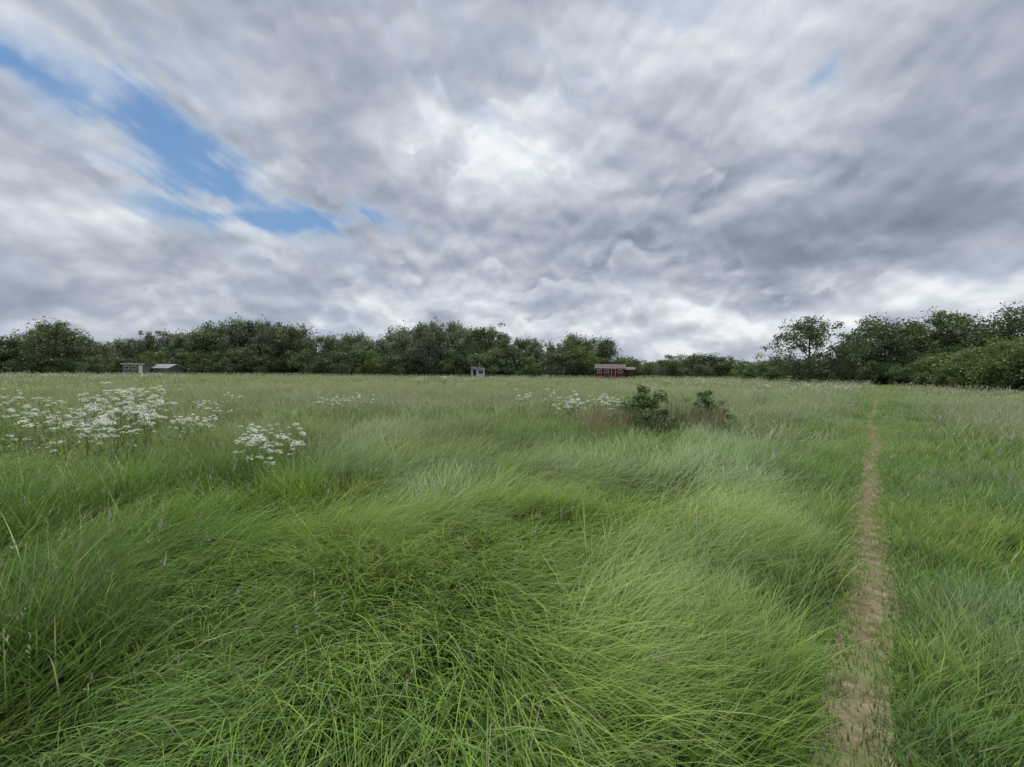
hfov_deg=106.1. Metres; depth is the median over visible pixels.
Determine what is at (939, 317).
oak tree
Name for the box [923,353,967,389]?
hawthorn bush
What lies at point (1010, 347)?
hawthorn bush
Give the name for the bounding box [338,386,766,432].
dock plants
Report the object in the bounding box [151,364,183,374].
tin roofed cabin
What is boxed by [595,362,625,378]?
red wooden cabin
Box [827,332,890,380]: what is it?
oak tree
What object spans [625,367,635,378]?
garden shed
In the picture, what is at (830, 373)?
hawthorn bush
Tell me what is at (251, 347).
distant tree row
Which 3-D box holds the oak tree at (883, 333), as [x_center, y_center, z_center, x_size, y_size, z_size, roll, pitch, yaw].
[59.475,-5.668,62.396,15.372,11.780,15.032,2,2,33]
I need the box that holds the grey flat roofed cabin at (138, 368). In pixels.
[120,363,155,374]
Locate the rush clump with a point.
(624, 420)
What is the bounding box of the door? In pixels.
[139,365,142,372]
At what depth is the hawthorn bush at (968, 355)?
39.12 m
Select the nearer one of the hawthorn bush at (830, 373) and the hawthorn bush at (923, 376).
the hawthorn bush at (923, 376)
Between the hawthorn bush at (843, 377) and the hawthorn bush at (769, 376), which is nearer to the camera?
the hawthorn bush at (843, 377)
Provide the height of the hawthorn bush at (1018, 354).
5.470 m
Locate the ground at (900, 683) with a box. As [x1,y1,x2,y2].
[0,371,1023,766]
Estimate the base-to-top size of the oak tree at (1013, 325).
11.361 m
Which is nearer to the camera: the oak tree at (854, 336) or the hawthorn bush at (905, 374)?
the hawthorn bush at (905, 374)
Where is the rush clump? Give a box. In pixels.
[0,396,738,686]
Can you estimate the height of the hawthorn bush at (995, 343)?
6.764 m
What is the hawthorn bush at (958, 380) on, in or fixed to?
on the ground at (900, 683)
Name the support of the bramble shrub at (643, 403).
on the ground at (900, 683)
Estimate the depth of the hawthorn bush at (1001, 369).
36.67 m
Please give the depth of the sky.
1824.05 m
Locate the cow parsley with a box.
[0,371,867,498]
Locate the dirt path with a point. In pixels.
(861, 679)
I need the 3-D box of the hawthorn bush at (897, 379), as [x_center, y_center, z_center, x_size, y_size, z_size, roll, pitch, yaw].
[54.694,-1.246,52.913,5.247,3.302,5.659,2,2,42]
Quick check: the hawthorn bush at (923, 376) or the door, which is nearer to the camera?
the hawthorn bush at (923, 376)
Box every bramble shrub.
[598,384,689,439]
[680,389,740,432]
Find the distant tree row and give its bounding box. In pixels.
[0,312,902,379]
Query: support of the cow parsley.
on the ground at (900, 683)
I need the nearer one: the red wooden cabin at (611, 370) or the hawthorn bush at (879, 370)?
the hawthorn bush at (879, 370)
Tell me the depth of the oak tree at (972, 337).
55.49 m
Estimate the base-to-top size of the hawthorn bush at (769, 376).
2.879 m
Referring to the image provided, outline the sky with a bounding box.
[0,0,1023,366]
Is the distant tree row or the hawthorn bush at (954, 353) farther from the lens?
the distant tree row
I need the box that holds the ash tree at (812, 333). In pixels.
[752,315,880,383]
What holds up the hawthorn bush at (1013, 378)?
on the ground at (900, 683)
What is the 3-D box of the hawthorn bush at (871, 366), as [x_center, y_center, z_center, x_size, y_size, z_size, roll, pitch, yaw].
[53.932,-1.668,57.724,4.139,3.838,6.217,2,2,38]
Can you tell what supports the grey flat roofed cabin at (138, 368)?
on the ground at (900, 683)
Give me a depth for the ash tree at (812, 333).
58.36 m
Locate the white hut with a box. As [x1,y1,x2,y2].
[470,367,495,376]
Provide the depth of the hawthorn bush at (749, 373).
75.60 m
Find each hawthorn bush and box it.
[739,367,759,380]
[756,367,787,381]
[813,367,844,381]
[832,366,858,382]
[855,360,891,383]
[866,363,911,384]
[883,364,918,385]
[887,353,936,386]
[907,352,959,386]
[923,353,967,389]
[927,354,988,388]
[934,347,986,360]
[953,339,1023,390]
[961,344,1023,391]
[964,335,1023,352]
[980,343,1023,391]
[983,336,1023,389]
[999,347,1023,383]
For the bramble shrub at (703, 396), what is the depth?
10.44 m
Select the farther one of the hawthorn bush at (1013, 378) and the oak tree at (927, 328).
the oak tree at (927, 328)
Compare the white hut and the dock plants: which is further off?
the white hut
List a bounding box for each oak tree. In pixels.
[818,312,944,383]
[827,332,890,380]
[870,320,957,363]
[874,306,1005,361]
[920,312,1019,355]
[930,301,1023,354]
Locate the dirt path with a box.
[808,386,901,766]

